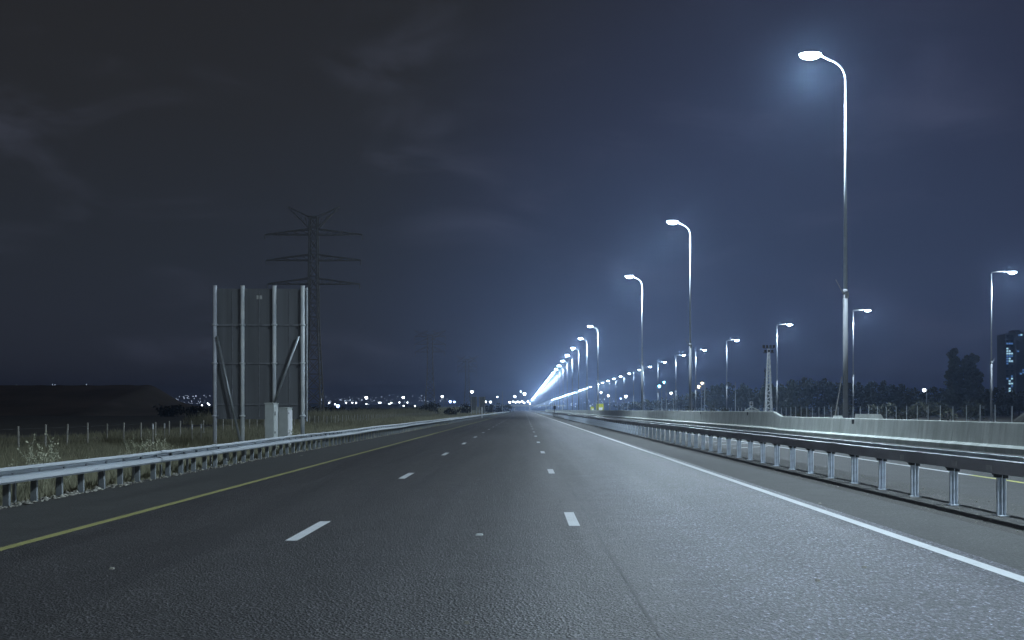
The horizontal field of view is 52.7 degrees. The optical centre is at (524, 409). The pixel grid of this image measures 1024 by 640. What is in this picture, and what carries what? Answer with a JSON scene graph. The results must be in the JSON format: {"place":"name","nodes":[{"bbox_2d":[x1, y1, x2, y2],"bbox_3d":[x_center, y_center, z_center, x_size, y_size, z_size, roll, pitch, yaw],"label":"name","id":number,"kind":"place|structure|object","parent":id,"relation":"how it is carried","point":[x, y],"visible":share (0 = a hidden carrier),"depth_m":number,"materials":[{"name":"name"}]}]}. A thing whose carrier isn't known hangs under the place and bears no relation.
{"place":"outdoors","nodes":[
{"label":"outdoors","id":0,"kind":"place"},
{"bbox_2d":[36,439,55,479],"bbox_3d":[-11.537,1.386,24.888,0.468,1.375,0.579,0,0,-7],"label":"weed plant","id":1,"kind":"object","parent":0,"point":[44,450],"visible":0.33,"depth_m":24.95,"materials":[{"name":"green plant"}]},
{"bbox_2d":[0,385,212,415],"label":"hill","id":2,"kind":"structure","parent":0,"point":[77,400],"depth_m":386.35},
{"bbox_2d":[124,434,149,467],"bbox_3d":[-10.891,1.379,29.349,0.717,1.388,0.886,0,0,-33],"label":"weed plant","id":3,"kind":"object","parent":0,"point":[133,449],"visible":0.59,"depth_m":29.46,"materials":[{"name":"green plant"}]},
{"bbox_2d":[138,433,163,463],"bbox_3d":[-11.138,1.299,31.021,0.784,1.549,0.722,0,0,-29],"label":"weed plant","id":4,"kind":"object","parent":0,"point":[146,449],"visible":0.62,"depth_m":31.00,"materials":[{"name":"green plant"}]},
{"bbox_2d":[155,436,173,462],"bbox_3d":[-10.918,1.438,31.425,0.534,1.269,0.432,0,0,23],"label":"weed plant","id":5,"kind":"object","parent":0,"point":[164,445],"visible":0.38,"depth_m":31.42,"materials":[{"name":"green plant"}]},
{"bbox_2d":[0,424,445,508],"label":"gravel","id":6,"kind":"structure","parent":0,"point":[64,495],"depth_m":22.29,"materials":[{"name":"grey gravel"}]},
{"bbox_2d":[0,410,520,546],"bbox_3d":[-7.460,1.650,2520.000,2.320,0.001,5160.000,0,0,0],"label":"shoulder","id":7,"kind":"object","parent":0,"point":[25,522],"visible":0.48,"depth_m":20.59},
{"bbox_2d":[181,406,486,424],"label":"grass","id":8,"kind":"structure","parent":0,"point":[332,415],"depth_m":155.83,"materials":[{"name":"green plant"}]},
{"bbox_2d":[0,410,1023,639],"bbox_3d":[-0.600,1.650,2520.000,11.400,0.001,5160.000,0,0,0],"label":"road","id":9,"kind":"structure","parent":0,"point":[385,553],"depth_m":11.09,"materials":[{"name":"grey asphalt"}]},
{"bbox_2d":[0,413,509,550],"bbox_3d":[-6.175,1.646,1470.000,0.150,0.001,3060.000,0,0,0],"label":"yellow line marking","id":10,"kind":"object","parent":9,"relation":"on","point":[73,529],"visible":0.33,"depth_m":17.21,"materials":[{"name":"paint"}]},
{"bbox_2d":[285,419,579,540],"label":"lane dash marking","id":11,"kind":"object","parent":9,"relation":"on","point":[571,518],"visible":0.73,"depth_m":14.95,"materials":[{"name":"white paint"}]},
{"bbox_2d":[542,440,662,639],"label":"asphalt joint marking","id":12,"kind":"object","parent":9,"relation":"on","point":[648,617],"visible":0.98,"depth_m":10.43,"materials":[{"name":"black asphalt"}]},
{"bbox_2d":[535,413,1023,581],"bbox_3d":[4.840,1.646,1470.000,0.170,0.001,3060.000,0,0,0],"label":"edge line marking","id":13,"kind":"object","parent":9,"relation":"on","point":[967,560],"visible":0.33,"depth_m":14.08,"materials":[{"name":"white paint"}]},
{"bbox_2d":[0,410,1023,445],"bbox_3d":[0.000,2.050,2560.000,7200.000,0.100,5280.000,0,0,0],"label":"ground","id":14,"kind":"structure","parent":0,"point":[26,424],"depth_m":174.15,"materials":[{"name":"green plant"}]},
{"bbox_2d":[17,434,59,487],"bbox_3d":[-10.752,1.299,23.005,0.784,1.549,0.722,0,0,30],"label":"weed plant","id":15,"kind":"object","parent":14,"relation":"on","point":[44,454],"visible":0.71,"depth_m":22.95,"materials":[{"name":"green plant"}]},
{"bbox_2d":[25,430,59,489],"bbox_3d":[-11.161,1.270,24.008,0.749,1.607,0.812,0,0,-28],"label":"weed plant","id":16,"kind":"object","parent":14,"relation":"on","point":[36,458],"visible":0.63,"depth_m":24.00,"materials":[{"name":"green plant"}]},
{"bbox_2d":[153,404,184,416],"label":"bush","id":17,"kind":"object","parent":14,"relation":"on","point":[172,411],"visible":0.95,"depth_m":298.66,"materials":[{"name":"green plant"}]},
{"bbox_2d":[181,406,212,417],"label":"bush","id":18,"kind":"object","parent":14,"relation":"on","point":[192,410],"visible":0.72,"depth_m":258.79,"materials":[{"name":"green plant"}]},
{"bbox_2d":[2,412,434,447],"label":"wire fence","id":19,"kind":"object","parent":14,"relation":"on","point":[87,426],"visible":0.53,"depth_m":63.01,"materials":[{"name":"grey metal"}]},
{"bbox_2d":[0,412,496,505],"bbox_3d":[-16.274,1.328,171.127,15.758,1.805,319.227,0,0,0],"label":"grass","id":20,"kind":"structure","parent":14,"relation":"on","point":[112,446],"depth_m":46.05,"materials":[{"name":"green plant"}]},
{"bbox_2d":[212,285,307,444],"bbox_3d":[-11.733,-1.673,45.824,4.215,7.645,0.436,0,0,0],"label":"road sign","id":21,"kind":"object","parent":14,"relation":"on","point":[260,347],"visible":0.88,"depth_m":46.00,"materials":[{"name":"metal"}]},
{"bbox_2d":[264,403,278,449],"bbox_3d":[-9.846,0.939,40.299,0.387,2.423,0.660,0,0,3],"label":"control cabinet","id":22,"kind":"object","parent":14,"relation":"on","point":[271,420],"visible":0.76,"depth_m":40.01,"materials":[{"name":"metal"}]},
{"bbox_2d":[278,407,291,446],"bbox_3d":[-10.118,1.023,43.824,0.452,2.254,0.710,0,0,4],"label":"control cabinet","id":23,"kind":"object","parent":14,"relation":"on","point":[284,420],"visible":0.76,"depth_m":43.51,"materials":[{"name":"metal"}]},
{"bbox_2d":[264,206,362,411],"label":"electricity pylon","id":24,"kind":"object","parent":14,"relation":"on","point":[318,226],"visible":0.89,"depth_m":229.65,"materials":[{"name":"metal"}]},
{"bbox_2d":[326,406,347,411],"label":"bush","id":25,"kind":"object","parent":14,"relation":"on","point":[332,408],"visible":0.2,"depth_m":328.92,"materials":[{"name":"green plant"}]},
{"bbox_2d":[414,330,445,406],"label":"electricity pylon","id":26,"kind":"object","parent":14,"relation":"on","point":[433,389],"visible":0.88,"depth_m":559.53,"materials":[{"name":"metal"}]},
{"bbox_2d":[419,404,440,413],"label":"bush","id":27,"kind":"object","parent":14,"relation":"on","point":[427,406],"visible":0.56,"depth_m":299.98,"materials":[{"name":"green plant"}]},
{"bbox_2d":[422,401,440,408],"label":"bush","id":28,"kind":"object","parent":14,"relation":"on","point":[433,403],"visible":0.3,"depth_m":339.79,"materials":[{"name":"green plant"}]},
{"bbox_2d":[444,407,460,414],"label":"bush","id":29,"kind":"object","parent":14,"relation":"on","point":[449,410],"visible":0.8,"depth_m":259.78,"materials":[{"name":"green plant"}]},
{"bbox_2d":[460,403,470,413],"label":"bush","id":30,"kind":"object","parent":14,"relation":"on","point":[464,409],"visible":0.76,"depth_m":299.82,"materials":[{"name":"green plant"}]},
{"bbox_2d":[457,356,476,406],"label":"electricity pylon","id":31,"kind":"object","parent":14,"relation":"on","point":[465,361],"visible":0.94,"depth_m":899.35,"materials":[{"name":"metal"}]},
{"bbox_2d":[471,396,476,414],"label":"sign back","id":32,"kind":"object","parent":14,"relation":"on","point":[472,403],"visible":0.83,"depth_m":240.00,"materials":[{"name":"metal"}]},
{"bbox_2d":[479,396,484,413],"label":"sign back","id":33,"kind":"object","parent":14,"relation":"on","point":[481,401],"visible":0.82,"depth_m":240.00,"materials":[{"name":"metal"}]},
{"bbox_2d":[483,404,494,412],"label":"bush","id":34,"kind":"object","parent":14,"relation":"on","point":[490,409],"visible":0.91,"depth_m":419.76,"materials":[{"name":"green plant"}]},
{"bbox_2d":[495,403,505,412],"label":"bush","id":35,"kind":"object","parent":14,"relation":"on","point":[498,409],"visible":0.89,"depth_m":499.58,"materials":[{"name":"green plant"}]},
{"bbox_2d":[503,404,514,411],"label":"bush","id":36,"kind":"object","parent":14,"relation":"on","point":[509,406],"visible":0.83,"depth_m":599.46,"materials":[{"name":"green plant"}]},
{"bbox_2d":[488,405,564,410],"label":"overpass","id":37,"kind":"object","parent":14,"relation":"on","point":[533,405],"visible":0.49,"depth_m":1499.70,"materials":[{"name":"concrete"}]},
{"bbox_2d":[614,403,632,409],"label":"tree","id":38,"kind":"object","parent":14,"relation":"on","point":[624,406],"visible":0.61,"depth_m":639.41,"materials":[{"name":"green plant"}]},
{"bbox_2d":[627,402,640,410],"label":"tree","id":39,"kind":"object","parent":14,"relation":"on","point":[637,407],"visible":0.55,"depth_m":598.23,"materials":[{"name":"green plant"}]},
{"bbox_2d":[633,371,634,409],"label":"street lamp","id":40,"kind":"object","parent":14,"relation":"on","point":[633,390],"visible":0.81,"depth_m":542.92,"materials":[{"name":"grey metal"}]},
{"bbox_2d":[639,399,657,410],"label":"tree","id":41,"kind":"object","parent":14,"relation":"on","point":[647,405],"visible":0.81,"depth_m":557.68,"materials":[{"name":"green plant"}]},
{"bbox_2d":[654,397,672,410],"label":"tree","id":42,"kind":"object","parent":14,"relation":"on","point":[664,405],"visible":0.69,"depth_m":518.87,"materials":[{"name":"green plant"}]},
{"bbox_2d":[666,395,688,410],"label":"tree","id":43,"kind":"object","parent":14,"relation":"on","point":[680,404],"visible":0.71,"depth_m":498.16,"materials":[{"name":"green plant"}]},
{"bbox_2d":[678,391,706,410],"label":"tree","id":44,"kind":"object","parent":14,"relation":"on","point":[698,403],"visible":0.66,"depth_m":469.20,"materials":[{"name":"green plant"}]},
{"bbox_2d":[695,349,705,410],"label":"street lamp","id":45,"kind":"object","parent":14,"relation":"on","point":[695,381],"visible":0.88,"depth_m":354.92,"materials":[{"name":"grey metal"}]},
{"bbox_2d":[702,385,725,410],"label":"tree","id":46,"kind":"object","parent":14,"relation":"on","point":[714,394],"visible":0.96,"depth_m":418.65,"materials":[{"name":"green plant"}]},
{"bbox_2d":[710,406,728,410],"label":"bush","id":47,"kind":"object","parent":14,"relation":"on","point":[711,409],"visible":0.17,"depth_m":179.91,"materials":[{"name":"green plant"}]},
{"bbox_2d":[716,382,734,410],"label":"tree","id":48,"kind":"object","parent":14,"relation":"on","point":[730,404],"visible":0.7,"depth_m":438.39,"materials":[{"name":"green plant"}]},
{"bbox_2d":[726,340,738,408],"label":"street lamp","id":49,"kind":"object","parent":14,"relation":"on","point":[726,377],"visible":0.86,"depth_m":304.93,"materials":[{"name":"grey metal"}]},
{"bbox_2d":[732,383,748,410],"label":"tree","id":50,"kind":"object","parent":14,"relation":"on","point":[741,384],"visible":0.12,"depth_m":430.13,"materials":[{"name":"green plant"}]},
{"bbox_2d":[729,386,752,410],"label":"tree","id":51,"kind":"object","parent":14,"relation":"on","point":[742,394],"visible":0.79,"depth_m":398.78,"materials":[{"name":"green plant"}]},
{"bbox_2d":[747,388,769,410],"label":"tree","id":52,"kind":"object","parent":14,"relation":"on","point":[755,400],"visible":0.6,"depth_m":379.09,"materials":[{"name":"green plant"}]},
{"bbox_2d":[763,369,767,410],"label":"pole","id":53,"kind":"object","parent":14,"relation":"on","point":[764,390],"visible":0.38,"depth_m":239.92,"materials":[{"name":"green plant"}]},
{"bbox_2d":[758,383,775,409],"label":"tree","id":54,"kind":"object","parent":14,"relation":"on","point":[760,397],"visible":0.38,"depth_m":358.68,"materials":[{"name":"green plant"}]},
{"bbox_2d":[762,345,774,411],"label":"lattice mast","id":55,"kind":"object","parent":14,"relation":"on","point":[767,351],"visible":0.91,"depth_m":154.80,"materials":[{"name":"grey metal"}]},
{"bbox_2d":[776,324,791,412],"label":"street lamp","id":56,"kind":"object","parent":14,"relation":"on","point":[777,384],"visible":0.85,"depth_m":248.93,"materials":[{"name":"grey metal"}]},
{"bbox_2d":[773,384,799,415],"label":"tree","id":57,"kind":"object","parent":14,"relation":"on","point":[782,395],"visible":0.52,"depth_m":339.28,"materials":[{"name":"green plant"}]},
{"bbox_2d":[784,377,814,413],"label":"tree","id":58,"kind":"object","parent":14,"relation":"on","point":[806,393],"visible":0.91,"depth_m":328.71,"materials":[{"name":"green plant"}]},
{"bbox_2d":[787,405,811,416],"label":"bush","id":59,"kind":"object","parent":14,"relation":"on","point":[802,410],"visible":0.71,"depth_m":169.91,"materials":[{"name":"green plant"}]},
{"bbox_2d":[798,378,835,415],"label":"tree","id":60,"kind":"object","parent":14,"relation":"on","point":[824,389],"visible":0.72,"depth_m":338.44,"materials":[{"name":"green plant"}]},
{"bbox_2d":[799,51,848,417],"bbox_3d":[17.816,-9.545,61.175,3.048,23.290,0.741,0,0,4],"label":"street lamp","id":61,"kind":"object","parent":14,"relation":"on","point":[807,55],"visible":0.89,"depth_m":61.01,"materials":[{"name":"grey metal"}]},
{"bbox_2d":[656,405,1012,421],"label":"wire fence","id":62,"kind":"object","parent":14,"relation":"on","point":[886,412],"visible":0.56,"depth_m":110.94,"materials":[{"name":"metal"}]},
{"bbox_2d":[823,382,851,413],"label":"tree","id":63,"kind":"object","parent":14,"relation":"on","point":[834,397],"visible":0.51,"depth_m":348.84,"materials":[{"name":"green plant"}]},
{"bbox_2d":[826,403,854,417],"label":"bush","id":64,"kind":"object","parent":14,"relation":"on","point":[840,411],"visible":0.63,"depth_m":199.79,"materials":[{"name":"green plant"}]},
{"bbox_2d":[839,382,871,413],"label":"tree","id":65,"kind":"object","parent":14,"relation":"on","point":[859,393],"visible":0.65,"depth_m":348.42,"materials":[{"name":"green plant"}]},
{"bbox_2d":[852,309,870,417],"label":"street lamp","id":66,"kind":"object","parent":14,"relation":"on","point":[868,310],"visible":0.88,"depth_m":212.93,"materials":[{"name":"grey metal"}]},
{"bbox_2d":[861,380,892,411],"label":"tree","id":67,"kind":"object","parent":14,"relation":"on","point":[878,398],"visible":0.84,"depth_m":338.48,"materials":[{"name":"green plant"}]},
{"bbox_2d":[865,402,896,417],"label":"bush","id":68,"kind":"object","parent":14,"relation":"on","point":[883,411],"visible":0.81,"depth_m":209.72,"materials":[{"name":"green plant"}]},
{"bbox_2d":[885,384,909,415],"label":"tree","id":69,"kind":"object","parent":14,"relation":"on","point":[895,391],"visible":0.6,"depth_m":338.83,"materials":[{"name":"green plant"}]},
{"bbox_2d":[889,408,918,419],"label":"bush","id":70,"kind":"object","parent":14,"relation":"on","point":[900,413],"visible":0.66,"depth_m":149.84,"materials":[{"name":"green plant"}]},
{"bbox_2d":[897,387,928,413],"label":"tree","id":71,"kind":"object","parent":14,"relation":"on","point":[911,399],"visible":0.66,"depth_m":328.88,"materials":[{"name":"green plant"}]},
{"bbox_2d":[907,401,946,419],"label":"bush","id":72,"kind":"object","parent":14,"relation":"on","point":[922,407],"visible":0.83,"depth_m":209.44,"materials":[{"name":"green plant"}]},
{"bbox_2d":[923,387,949,415],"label":"tree","id":73,"kind":"object","parent":14,"relation":"on","point":[936,395],"visible":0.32,"depth_m":328.83,"materials":[{"name":"green plant"}]},
{"bbox_2d":[938,408,957,420],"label":"bush","id":74,"kind":"object","parent":14,"relation":"on","point":[946,415],"visible":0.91,"depth_m":159.85,"materials":[{"name":"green plant"}]},
{"bbox_2d":[940,347,965,416],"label":"tree","id":75,"kind":"object","parent":14,"relation":"on","point":[955,392],"visible":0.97,"depth_m":299.21,"materials":[{"name":"green plant"}]},
{"bbox_2d":[956,353,987,416],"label":"tree","id":76,"kind":"object","parent":14,"relation":"on","point":[973,387],"visible":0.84,"depth_m":300.96,"materials":[{"name":"green plant"}]},
{"bbox_2d":[959,394,993,415],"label":"tree","id":77,"kind":"object","parent":14,"relation":"on","point":[961,399],"visible":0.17,"depth_m":333.90,"materials":[{"name":"green plant"}]},
{"bbox_2d":[959,400,994,419],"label":"bush","id":78,"kind":"object","parent":14,"relation":"on","point":[972,411],"visible":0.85,"depth_m":199.82,"materials":[{"name":"green plant"}]},
{"bbox_2d":[982,386,1007,415],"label":"tree","id":79,"kind":"object","parent":14,"relation":"on","point":[986,393],"visible":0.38,"depth_m":328.83,"materials":[{"name":"green plant"}]},
{"bbox_2d":[990,271,1015,421],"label":"street lamp","id":80,"kind":"object","parent":14,"relation":"on","point":[1009,272],"visible":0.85,"depth_m":153.91,"materials":[{"name":"grey metal"}]},
{"bbox_2d":[994,389,1023,415],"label":"tree","id":81,"kind":"object","parent":14,"relation":"on","point":[1011,401],"visible":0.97,"depth_m":319.27,"materials":[{"name":"green plant"}]},
{"bbox_2d":[0,0,1023,406],"label":"sky","id":82,"kind":"structure","parent":0,"point":[502,168],"materials":[{"name":"blue"}]},
{"bbox_2d":[190,403,961,409],"bbox_3d":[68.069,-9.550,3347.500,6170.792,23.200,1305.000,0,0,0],"label":"ridge","id":83,"kind":"structure","parent":0,"point":[581,406],"depth_m":2958.83,"materials":[{"name":"black"}]},
{"bbox_2d":[52,384,628,406],"bbox_3d":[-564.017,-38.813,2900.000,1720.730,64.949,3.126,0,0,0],"label":"town lights","id":84,"kind":"object","parent":83,"relation":"on","point":[401,397],"visible":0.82,"depth_m":2899.66,"materials":[{"name":"grey"}]},
{"bbox_2d":[527,410,1023,570],"bbox_3d":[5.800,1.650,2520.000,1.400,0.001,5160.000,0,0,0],"label":"shoulder","id":85,"kind":"object","parent":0,"point":[999,546],"visible":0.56,"depth_m":16.91},
{"bbox_2d":[769,412,781,432],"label":"concrete barrier","id":86,"kind":"object","parent":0,"point":[776,419],"visible":0.62,"depth_m":74.90,"materials":[{"name":"grey concrete"}]},
{"bbox_2d":[534,411,1023,504],"bbox_3d":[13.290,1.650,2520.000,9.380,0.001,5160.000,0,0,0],"label":"slip road","id":87,"kind":"structure","parent":0,"point":[982,487],"depth_m":28.49,"materials":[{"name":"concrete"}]},
{"bbox_2d":[645,427,969,474],"bbox_3d":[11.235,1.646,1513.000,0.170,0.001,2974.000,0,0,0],"label":"slip road line marking","id":88,"kind":"object","parent":87,"relation":"on","point":[845,456],"visible":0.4,"depth_m":34.12,"materials":[{"name":"white paint"}]},
{"bbox_2d":[971,475,1023,482],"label":"slip road yellow marking","id":89,"kind":"object","parent":87,"relation":"on","point":[995,478],"depth_m":24.71,"materials":[{"name":"paint"}]},
{"bbox_2d":[855,414,882,418],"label":"concrete block","id":90,"kind":"structure","parent":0,"point":[873,416],"depth_m":86.00,"materials":[{"name":"grey concrete"}]},
{"bbox_2d":[997,330,1023,411],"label":"apartment tower","id":91,"kind":"structure","parent":0,"point":[1010,360],"depth_m":899.88,"materials":[{"name":"concrete"}]},
{"bbox_2d":[1012,413,1023,422],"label":"earth slope","id":92,"kind":"structure","parent":0,"point":[1020,418],"depth_m":100.58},
{"bbox_3d":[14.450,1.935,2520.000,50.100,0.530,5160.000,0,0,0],"label":"road embankment","id":93,"kind":"structure","parent":0,"visible":0},
{"bbox_2d":[12,427,403,502],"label":"marker stubs","id":94,"kind":"object","parent":93,"relation":"on","point":[14,492],"visible":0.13,"depth_m":23.84,"materials":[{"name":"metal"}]},
{"bbox_2d":[0,413,503,509],"bbox_3d":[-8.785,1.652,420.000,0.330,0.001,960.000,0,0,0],"label":"gravel strip","id":95,"kind":"object","parent":93,"relation":"on","point":[145,480],"visible":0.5,"depth_m":24.98,"materials":[{"name":"grey gravel"}]},
{"bbox_2d":[0,410,517,506],"bbox_3d":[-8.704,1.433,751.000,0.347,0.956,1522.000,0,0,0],"label":"guardrail","id":96,"kind":"object","parent":93,"relation":"on","point":[33,474],"visible":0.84,"depth_m":25.49,"materials":[{"name":"metal"}]},
{"bbox_2d":[545,410,772,431],"bbox_3d":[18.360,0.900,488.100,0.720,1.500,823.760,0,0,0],"label":"concrete barrier","id":97,"kind":"object","parent":93,"relation":"on","point":[752,420],"visible":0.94,"depth_m":106.90,"materials":[{"name":"grey concrete"}]},
{"bbox_2d":[528,410,1023,529],"bbox_3d":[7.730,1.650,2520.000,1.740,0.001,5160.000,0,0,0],"label":"guardrail verge","id":98,"kind":"structure","parent":93,"relation":"on","point":[927,499],"depth_m":21.36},
{"bbox_2d":[531,410,1023,516],"bbox_3d":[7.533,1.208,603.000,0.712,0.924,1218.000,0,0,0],"label":"guardrail","id":99,"kind":"object","parent":98,"relation":"on","point":[1001,468],"visible":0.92,"depth_m":23.17,"materials":[{"name":"metal"}]},
{"bbox_2d":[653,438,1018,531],"bbox_3d":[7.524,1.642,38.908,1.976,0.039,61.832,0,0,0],"label":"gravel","id":100,"kind":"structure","parent":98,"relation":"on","point":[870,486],"depth_m":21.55,"materials":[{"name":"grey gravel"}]},
{"bbox_2d":[543,414,1023,535],"bbox_3d":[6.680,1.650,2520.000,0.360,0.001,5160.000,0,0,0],"label":"gutter strip","id":101,"kind":"object","parent":93,"relation":"on","point":[1004,528],"visible":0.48,"depth_m":19.41,"materials":[{"name":"grey concrete"}]},
{"bbox_2d":[777,416,1023,454],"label":"concrete barrier","id":102,"kind":"object","parent":93,"relation":"on","point":[1001,437],"visible":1,"depth_m":47.33,"materials":[{"name":"grey concrete"}]},
{"label":"opposite road","id":103,"kind":"structure","parent":0,"visible":0},
{"bbox_2d":[571,347,578,409],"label":"street lamp","id":104,"kind":"object","parent":103,"relation":"on","point":[578,381],"visible":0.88,"depth_m":359.92,"materials":[{"name":"grey metal"}]},
{"bbox_2d":[588,325,598,409],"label":"street lamp","id":105,"kind":"object","parent":103,"relation":"on","point":[597,385],"visible":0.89,"depth_m":265.94,"materials":[{"name":"grey metal"}]},
{"bbox_2d":[596,404,603,409],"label":"yellow sign","id":106,"kind":"object","parent":103,"relation":"on","point":[601,406],"visible":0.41,"depth_m":329.97,"materials":[{"name":"yellow metal"}]},
{"bbox_2d":[625,275,642,410],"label":"street lamp","id":107,"kind":"object","parent":103,"relation":"on","point":[629,276],"visible":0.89,"depth_m":166.31,"materials":[{"name":"grey metal"}]},
{"bbox_2d":[667,220,691,410],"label":"street lamp","id":108,"kind":"object","parent":103,"relation":"on","point":[689,344],"visible":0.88,"depth_m":118.11,"materials":[{"name":"grey metal"}]},
{"bbox_2d":[745,402,758,410],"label":"square sign","id":109,"kind":"object","parent":103,"relation":"on","point":[751,405],"visible":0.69,"depth_m":117.97,"materials":[{"name":"metal"}]},
{"bbox_2d":[835,377,841,415],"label":"thin pole","id":110,"kind":"object","parent":103,"relation":"on","point":[838,397],"visible":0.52,"depth_m":99.97,"materials":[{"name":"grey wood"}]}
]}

